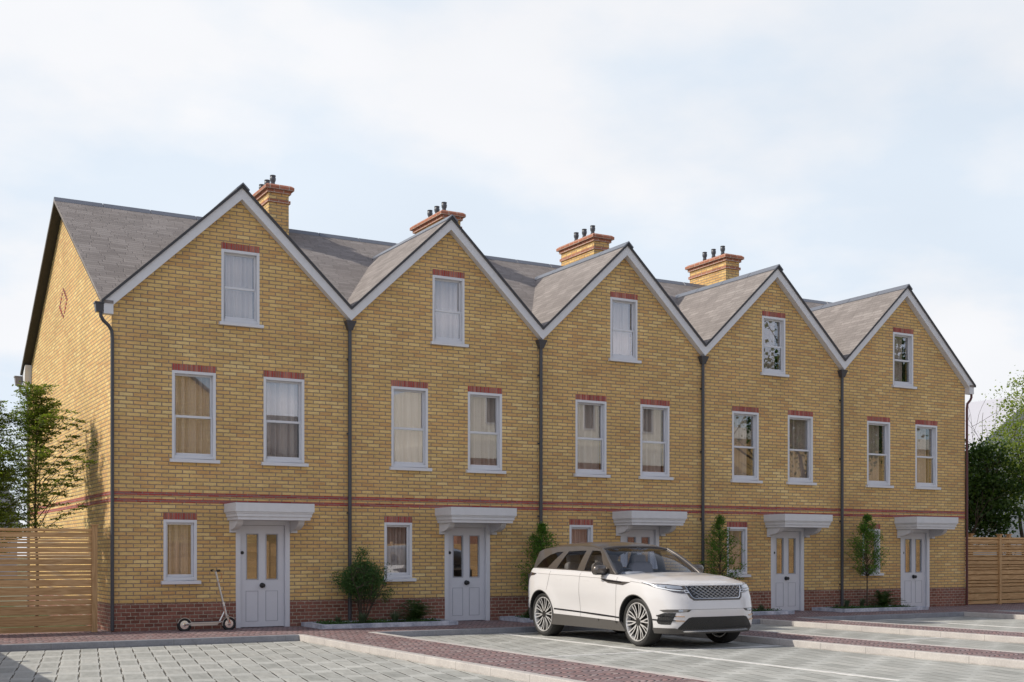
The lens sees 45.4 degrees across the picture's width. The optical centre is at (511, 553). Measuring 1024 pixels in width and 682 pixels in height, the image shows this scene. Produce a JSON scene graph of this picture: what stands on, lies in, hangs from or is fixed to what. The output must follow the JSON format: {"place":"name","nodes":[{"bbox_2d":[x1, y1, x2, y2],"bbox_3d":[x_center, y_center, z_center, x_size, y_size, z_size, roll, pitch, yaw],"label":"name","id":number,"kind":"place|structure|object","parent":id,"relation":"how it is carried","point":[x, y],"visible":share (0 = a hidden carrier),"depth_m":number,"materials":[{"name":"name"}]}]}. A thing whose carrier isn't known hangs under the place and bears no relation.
{"place":"outdoors","nodes":[
{"label":"outdoors","id":0,"kind":"place"},
{"bbox_2d":[0,490,20,579],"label":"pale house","id":1,"kind":"structure","parent":0,"point":[3,500],"depth_m":63.21,"materials":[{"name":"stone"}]},
{"bbox_2d":[0,606,84,627],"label":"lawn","id":2,"kind":"structure","parent":0,"point":[31,615],"depth_m":23.11,"materials":[{"name":"green plant"}]},
{"bbox_2d":[0,446,48,552],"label":"garden tree","id":3,"kind":"object","parent":2,"relation":"on","point":[7,520],"visible":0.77,"depth_m":20.93,"materials":[{"name":"green plant"}]},
{"bbox_2d":[0,400,52,531],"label":"garden tree","id":4,"kind":"object","parent":2,"relation":"on","point":[3,434],"visible":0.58,"depth_m":21.68,"materials":[{"name":"green plant"}]},
{"bbox_2d":[0,381,100,626],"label":"garden tree","id":5,"kind":"object","parent":2,"relation":"on","point":[36,416],"visible":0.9,"depth_m":22.22,"materials":[{"name":"green plant"}]},
{"bbox_2d":[0,558,86,625],"bbox_3d":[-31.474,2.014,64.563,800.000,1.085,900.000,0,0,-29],"label":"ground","id":6,"kind":"structure","parent":0,"point":[18,579],"depth_m":68.31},
{"bbox_2d":[306,632,708,681],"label":"path","id":7,"kind":"structure","parent":0,"point":[565,669],"depth_m":15.46,"materials":[{"name":"red brick"}]},
{"bbox_2d":[0,616,1023,681],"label":"car park","id":8,"kind":"structure","parent":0,"point":[292,661],"depth_m":16.41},
{"bbox_2d":[0,634,298,651],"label":"kerb","id":9,"kind":"structure","parent":8,"relation":"on","point":[126,643],"depth_m":19.03,"materials":[{"name":"grey concrete"}]},
{"bbox_2d":[298,634,585,681],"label":"kerb","id":10,"kind":"structure","parent":8,"relation":"on","point":[507,673],"depth_m":15.68,"materials":[{"name":"concrete"}]},
{"bbox_2d":[379,625,607,636],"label":"kerb","id":11,"kind":"structure","parent":8,"relation":"on","point":[440,632],"depth_m":21.88,"materials":[{"name":"grey concrete"}]},
{"bbox_2d":[370,632,723,681],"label":"kerb","id":12,"kind":"structure","parent":8,"relation":"on","point":[688,677],"depth_m":15.45,"materials":[{"name":"concrete"}]},
{"bbox_2d":[548,651,651,656],"bbox_3d":[1.042,1.451,17.446,2.348,0.004,0.085,0,0,-29],"label":"parking line","id":13,"kind":"object","parent":8,"relation":"on","point":[599,654],"visible":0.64,"depth_m":17.50,"materials":[{"name":"white paint"}]},
{"bbox_2d":[528,542,752,645],"bbox_3d":[2.045,0.627,20.685,2.225,1.652,4.599,0,0,-29],"label":"car","id":14,"kind":"object","parent":8,"relation":"on","point":[638,600],"visible":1,"depth_m":19.61,"materials":[{"name":"white paint"}]},
{"bbox_2d":[499,633,904,680],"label":"parking line","id":15,"kind":"object","parent":8,"relation":"on","point":[717,658],"visible":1,"depth_m":16.68,"materials":[{"name":"white paint"}]},
{"bbox_2d":[660,645,782,651],"bbox_3d":[3.190,1.451,18.659,2.378,0.004,0.085,0,0,-29],"label":"parking line","id":16,"kind":"object","parent":8,"relation":"on","point":[721,648],"visible":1,"depth_m":18.60,"materials":[{"name":"white paint"}]},
{"bbox_2d":[752,619,759,623],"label":"kerb","id":17,"kind":"structure","parent":8,"relation":"on","point":[755,621],"depth_m":25.08,"materials":[{"name":"grey concrete"}]},
{"bbox_2d":[666,633,1023,668],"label":"kerb","id":18,"kind":"structure","parent":8,"relation":"on","point":[978,660],"depth_m":17.40,"materials":[{"name":"concrete"}]},
{"bbox_2d":[803,612,963,620],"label":"kerb","id":19,"kind":"structure","parent":8,"relation":"on","point":[902,616],"depth_m":27.02,"materials":[{"name":"grey concrete"}]},
{"bbox_2d":[751,630,1023,652],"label":"kerb","id":20,"kind":"structure","parent":8,"relation":"on","point":[893,641],"depth_m":18.56,"materials":[{"name":"concrete"}]},
{"bbox_2d":[760,619,1023,643],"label":"kerb","id":21,"kind":"structure","parent":8,"relation":"on","point":[972,636],"depth_m":21.89,"materials":[{"name":"concrete"}]},
{"bbox_2d":[796,617,1023,632],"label":"kerb","id":22,"kind":"structure","parent":8,"relation":"on","point":[915,625],"depth_m":22.91,"materials":[{"name":"concrete"}]},
{"bbox_2d":[883,637,943,640],"bbox_3d":[6.332,1.451,20.434,2.460,0.004,0.085,0,0,-29],"label":"parking line","id":23,"kind":"object","parent":8,"relation":"on","point":[916,638],"visible":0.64,"depth_m":20.78,"materials":[{"name":"white paint"}]},
{"bbox_2d":[885,619,1022,627],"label":"parking line","id":24,"kind":"object","parent":8,"relation":"on","point":[955,623],"visible":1,"depth_m":25.21,"materials":[{"name":"white paint"}]},
{"bbox_2d":[964,612,1023,619],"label":"kerb","id":25,"kind":"structure","parent":8,"relation":"on","point":[994,615],"depth_m":27.42,"materials":[{"name":"concrete"}]},
{"bbox_2d":[997,610,1023,611],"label":"kerb","id":26,"kind":"structure","parent":8,"relation":"on","point":[1012,610],"depth_m":28.98,"materials":[{"name":"grey concrete"}]},
{"bbox_2d":[0,603,1023,644],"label":"pavement","id":27,"kind":"structure","parent":0,"point":[51,637],"depth_m":21.45,"materials":[{"name":"grey concrete"}]},
{"bbox_2d":[0,524,98,633],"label":"wooden fence","id":28,"kind":"object","parent":27,"relation":"on","point":[62,619],"visible":1,"depth_m":20.69,"materials":[{"name":"brown wood"}]},
{"bbox_2d":[14,175,356,631],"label":"terraced house","id":29,"kind":"structure","parent":27,"relation":"on","point":[197,370],"depth_m":22.25,"materials":[{"name":"yellow brick"}]},
{"bbox_2d":[161,513,200,584],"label":"window","id":30,"kind":"structure","parent":29,"relation":"in","point":[182,526],"depth_m":21.74,"materials":[{"name":"white paint"}]},
{"bbox_2d":[169,363,219,463],"bbox_3d":[-5.692,-2.471,21.826,0.889,1.739,0.368,0,0,-29],"label":"window","id":31,"kind":"structure","parent":29,"relation":"in","point":[193,386],"depth_m":21.89,"materials":[{"name":"white glass"}]},
{"bbox_2d":[219,242,263,328],"bbox_3d":[-4.959,-4.839,22.241,0.814,1.490,0.369,0,0,-29],"label":"window","id":32,"kind":"structure","parent":29,"relation":"in","point":[236,259],"depth_m":22.29,"materials":[{"name":"glass"}]},
{"bbox_2d":[241,525,283,626],"bbox_3d":[-4.560,0.420,22.373,0.832,1.848,0.144,0,0,-29],"label":"door","id":33,"kind":"structure","parent":29,"relation":"in","point":[262,598],"depth_m":22.40,"materials":[{"name":"grey paint"}]},
{"bbox_2d":[261,370,308,466],"bbox_3d":[-4.247,-2.471,22.643,0.889,1.739,0.369,0,0,-29],"label":"window","id":34,"kind":"structure","parent":29,"relation":"in","point":[280,388],"depth_m":22.71,"materials":[{"name":"white glass"}]},
{"bbox_2d":[177,569,235,630],"bbox_3d":[-5.358,0.831,21.488,1.045,1.091,0.491,0,0,-29],"label":"kick scooter","id":35,"kind":"object","parent":27,"relation":"on","point":[227,623],"visible":0.98,"depth_m":21.55,"materials":[{"name":"white metal"}]},
{"bbox_2d":[301,618,457,628],"bbox_3d":[-2.463,1.317,22.895,2.737,0.078,1.082,0,0,-29],"label":"planter","id":36,"kind":"object","parent":27,"relation":"on","point":[442,622],"visible":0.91,"depth_m":22.41,"materials":[{"name":"grey concrete"}]},
{"bbox_2d":[334,615,341,621],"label":"grass tuft","id":37,"kind":"object","parent":36,"relation":"on","point":[337,619],"visible":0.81,"depth_m":22.41,"materials":[{"name":"green plant"}]},
{"bbox_2d":[354,612,370,622],"bbox_3d":[-2.762,1.195,22.474,0.329,0.222,0.405,0,0,44],"label":"grass tuft","id":38,"kind":"object","parent":36,"relation":"on","point":[361,618],"visible":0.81,"depth_m":22.43,"materials":[{"name":"green plant"}]},
{"bbox_2d":[328,544,397,621],"bbox_3d":[-2.803,0.553,22.800,1.185,1.520,1.326,0,0,26],"label":"bush","id":39,"kind":"object","parent":36,"relation":"on","point":[356,582],"visible":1,"depth_m":22.65,"materials":[{"name":"green plant"}]},
{"bbox_2d":[315,617,440,623],"bbox_3d":[-2.511,1.250,22.889,2.375,0.143,0.826,0,0,-29],"label":"ground cover","id":40,"kind":"object","parent":36,"relation":"on","point":[371,621],"visible":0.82,"depth_m":22.75,"materials":[{"name":"green plant"}]},
{"bbox_2d":[388,611,406,621],"bbox_3d":[-2.175,1.185,22.859,0.434,0.242,0.404,0,0,27],"label":"grass tuft","id":41,"kind":"object","parent":36,"relation":"on","point":[396,616],"visible":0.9,"depth_m":22.82,"materials":[{"name":"green plant"}]},
{"bbox_2d":[394,599,434,620],"bbox_3d":[-1.872,1.093,23.333,1.026,0.430,1.131,0,0,-29],"label":"fern","id":42,"kind":"object","parent":36,"relation":"on","point":[417,611],"visible":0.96,"depth_m":23.20,"materials":[{"name":"green plant"}]},
{"bbox_2d":[289,202,546,620],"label":"terraced house","id":43,"kind":"structure","parent":27,"relation":"on","point":[448,343],"depth_m":24.26,"materials":[{"name":"yellow brick"}]},
{"bbox_2d":[383,516,415,581],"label":"window","id":44,"kind":"structure","parent":43,"relation":"in","point":[394,527],"depth_m":23.81,"materials":[{"name":"white paint"}]},
{"bbox_2d":[389,380,431,470],"bbox_3d":[-2.035,-2.471,23.893,0.889,1.739,0.369,0,0,-29],"label":"window","id":45,"kind":"structure","parent":43,"relation":"in","point":[409,399],"depth_m":23.97,"materials":[{"name":"glass"}]},
{"bbox_2d":[430,269,468,347],"bbox_3d":[-1.303,-4.839,24.307,0.814,1.490,0.370,0,0,-29],"label":"window","id":46,"kind":"structure","parent":43,"relation":"in","point":[448,287],"depth_m":24.37,"materials":[{"name":"glass"}]},
{"bbox_2d":[449,528,484,620],"bbox_3d":[-0.903,0.420,24.439,0.832,1.848,0.144,0,0,-29],"label":"door","id":47,"kind":"structure","parent":43,"relation":"in","point":[466,593],"depth_m":24.46,"materials":[{"name":"grey paint"}]},
{"bbox_2d":[466,386,505,473],"bbox_3d":[-0.590,-2.471,24.709,0.889,1.739,0.368,0,0,-29],"label":"window","id":48,"kind":"structure","parent":43,"relation":"in","point":[484,406],"depth_m":24.80,"materials":[{"name":"glass"}]},
{"bbox_2d":[499,616,533,622],"bbox_3d":[1.194,1.317,24.961,2.737,0.078,1.082,0,0,-29],"label":"planter","id":49,"kind":"object","parent":27,"relation":"on","point":[515,619],"visible":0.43,"depth_m":24.23,"materials":[{"name":"grey stone"}]},
{"bbox_2d":[515,614,529,617],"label":"ground cover","id":50,"kind":"object","parent":49,"relation":"on","point":[523,616],"visible":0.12,"depth_m":24.51,"materials":[{"name":"green plant"}]},
{"bbox_2d":[513,521,558,594],"bbox_3d":[0.562,0.326,24.794,1.165,1.962,0.900,0,0,-20],"label":"slender tree","id":51,"kind":"object","parent":49,"relation":"in","point":[538,544],"visible":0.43,"depth_m":24.70,"materials":[{"name":"green plant"}]},
{"bbox_2d":[485,225,708,572],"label":"terraced house","id":52,"kind":"structure","parent":27,"relation":"on","point":[625,358],"depth_m":26.37,"materials":[{"name":"yellow brick"}]},
{"bbox_2d":[569,519,592,543],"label":"window","id":53,"kind":"structure","parent":52,"relation":"in","point":[577,527],"depth_m":25.86,"materials":[{"name":"white paint"}]},
{"bbox_2d":[573,394,610,477],"bbox_3d":[1.621,-2.471,25.958,0.889,1.739,0.369,0,0,-29],"label":"window","id":54,"kind":"structure","parent":52,"relation":"in","point":[587,439],"depth_m":26.04,"materials":[{"name":"white glass"}]},
{"bbox_2d":[608,291,641,363],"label":"window","id":55,"kind":"structure","parent":52,"relation":"in","point":[620,331],"depth_m":26.43,"materials":[{"name":"white glass"}]},
{"bbox_2d":[624,530,653,568],"bbox_3d":[2.754,0.420,26.505,0.832,1.848,0.144,0,0,-29],"label":"door","id":56,"kind":"structure","parent":52,"relation":"in","point":[637,534],"depth_m":26.56,"materials":[{"name":"grey paint"}]},
{"bbox_2d":[638,399,673,479],"bbox_3d":[3.067,-2.471,26.774,0.889,1.739,0.367,0,0,-29],"label":"window","id":57,"kind":"structure","parent":52,"relation":"in","point":[650,410],"depth_m":26.85,"materials":[{"name":"white glass"}]},
{"bbox_2d":[657,246,847,610],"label":"terraced house","id":58,"kind":"structure","parent":27,"relation":"on","point":[775,371],"depth_m":28.49,"materials":[{"name":"yellow brick"}]},
{"bbox_2d":[727,522,750,576],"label":"window","id":59,"kind":"structure","parent":58,"relation":"in","point":[736,527],"depth_m":27.97,"materials":[{"name":"white paint"}]},
{"bbox_2d":[730,406,762,482],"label":"window","id":60,"kind":"structure","parent":58,"relation":"in","point":[739,413],"depth_m":28.10,"materials":[{"name":"glass"}]},
{"bbox_2d":[760,311,788,377],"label":"window","id":61,"kind":"structure","parent":58,"relation":"in","point":[768,318],"depth_m":28.50,"materials":[{"name":"glass"}]},
{"bbox_2d":[774,532,798,609],"bbox_3d":[6.410,0.420,28.571,0.832,1.848,0.144,0,0,-29],"label":"door","id":62,"kind":"structure","parent":58,"relation":"in","point":[786,584],"depth_m":28.60,"materials":[{"name":"grey paint"}]},
{"bbox_2d":[786,410,816,484],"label":"window","id":63,"kind":"structure","parent":58,"relation":"in","point":[800,423],"depth_m":28.94,"materials":[{"name":"glass"}]},
{"bbox_2d":[752,609,794,614],"bbox_3d":[4.833,1.317,27.017,2.737,0.078,1.082,0,0,-29],"label":"planter","id":64,"kind":"object","parent":27,"relation":"on","point":[775,612],"visible":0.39,"depth_m":26.94,"materials":[{"name":"grey concrete"}]},
{"bbox_2d":[695,514,745,579],"bbox_3d":[4.596,0.213,26.955,1.288,2.188,1.005,0,0,-29],"label":"slender tree","id":65,"kind":"object","parent":64,"relation":"on","point":[719,533],"visible":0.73,"depth_m":26.89,"materials":[{"name":"green plant"}]},
{"bbox_2d":[752,606,781,611],"bbox_3d":[4.791,1.257,27.016,2.379,0.130,0.831,0,0,-29],"label":"ground cover","id":66,"kind":"object","parent":64,"relation":"on","point":[758,609],"visible":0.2,"depth_m":27.37,"materials":[{"name":"green plant"}]},
{"bbox_2d":[812,605,928,611],"bbox_3d":[8.525,1.317,29.102,2.737,0.078,1.082,0,0,-29],"label":"planter","id":67,"kind":"object","parent":27,"relation":"on","point":[829,609],"visible":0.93,"depth_m":28.59,"materials":[{"name":"grey concrete"}]},
{"bbox_2d":[843,599,849,608],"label":"grass tuft","id":68,"kind":"object","parent":67,"relation":"on","point":[846,602],"visible":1,"depth_m":28.70,"materials":[{"name":"green plant"}]},
{"bbox_2d":[858,598,865,605],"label":"grass tuft","id":69,"kind":"object","parent":67,"relation":"on","point":[862,600],"visible":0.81,"depth_m":29.21,"materials":[{"name":"green plant"}]},
{"bbox_2d":[843,513,889,607],"bbox_3d":[8.416,0.169,28.967,1.180,2.274,0.991,0,0,-29],"label":"slender tree","id":70,"kind":"object","parent":67,"relation":"on","point":[866,535],"visible":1,"depth_m":28.91,"materials":[{"name":"green plant"}]},
{"bbox_2d":[823,604,915,608],"bbox_3d":[8.481,1.255,29.100,2.368,0.132,0.834,0,0,-29],"label":"ground cover","id":71,"kind":"object","parent":67,"relation":"on","point":[868,606],"visible":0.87,"depth_m":29.02,"materials":[{"name":"green plant"}]},
{"bbox_2d":[860,590,906,606],"bbox_3d":[8.913,1.097,29.331,0.992,0.424,1.150,0,0,38],"label":"fern","id":72,"kind":"object","parent":67,"relation":"on","point":[886,600],"visible":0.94,"depth_m":29.33,"materials":[{"name":"green plant"}]},
{"bbox_2d":[965,534,1023,603],"bbox_3d":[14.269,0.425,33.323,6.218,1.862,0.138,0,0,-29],"label":"wooden fence","id":73,"kind":"object","parent":27,"relation":"on","point":[1000,580],"visible":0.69,"depth_m":32.54,"materials":[{"name":"brown wood"}]},
{"bbox_2d":[0,0,1023,555],"label":"sky","id":74,"kind":"structure","parent":0,"point":[855,148],"materials":[{"name":"white"}]},
{"bbox_2d":[739,630,1023,659],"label":"path","id":75,"kind":"structure","parent":0,"point":[978,652],"depth_m":17.98,"materials":[{"name":"grey concrete"}]},
{"bbox_2d":[802,284,975,606],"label":"terraced house","id":76,"kind":"structure","parent":0,"point":[909,384],"depth_m":30.52,"materials":[{"name":"yellow brick"}]},
{"bbox_2d":[861,524,883,575],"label":"window","id":77,"kind":"structure","parent":76,"relation":"in","point":[878,525],"depth_m":30.00,"materials":[{"name":"white paint"}]},
{"bbox_2d":[866,416,893,487],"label":"window","id":78,"kind":"structure","parent":76,"relation":"in","point":[873,423],"depth_m":30.17,"materials":[{"name":"glass"}]},
{"bbox_2d":[892,327,916,388],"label":"window","id":79,"kind":"structure","parent":76,"relation":"in","point":[898,333],"depth_m":30.58,"materials":[{"name":"white paint"}]},
{"bbox_2d":[903,533,924,605],"bbox_3d":[10.067,0.420,30.637,0.832,1.848,0.144,0,0,-29],"label":"door","id":80,"kind":"structure","parent":76,"relation":"in","point":[913,581],"depth_m":30.68,"materials":[{"name":"grey paint"}]},
{"bbox_2d":[914,420,940,489],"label":"window","id":81,"kind":"structure","parent":76,"relation":"in","point":[921,426],"depth_m":31.00,"materials":[{"name":"glass"}]},
{"bbox_2d":[768,618,1023,636],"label":"path","id":82,"kind":"structure","parent":0,"point":[1019,634],"depth_m":22.63,"materials":[{"name":"grey concrete"}]},
{"bbox_2d":[965,430,1023,567],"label":"maple tree","id":83,"kind":"object","parent":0,"point":[986,503],"visible":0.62,"depth_m":36.18,"materials":[{"name":"green plant"}]},
{"bbox_2d":[965,395,1023,580],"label":"pale house","id":84,"kind":"structure","parent":0,"point":[974,408],"depth_m":62.75,"materials":[{"name":"white"}]},
{"bbox_2d":[968,365,1023,554],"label":"birch tree","id":85,"kind":"object","parent":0,"point":[1016,426],"visible":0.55,"depth_m":36.95,"materials":[{"name":"green plant"}]},
{"bbox_2d":[973,611,1023,614],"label":"path","id":86,"kind":"structure","parent":0,"point":[1005,612],"depth_m":27.97,"materials":[{"name":"grey concrete"}]}
]}

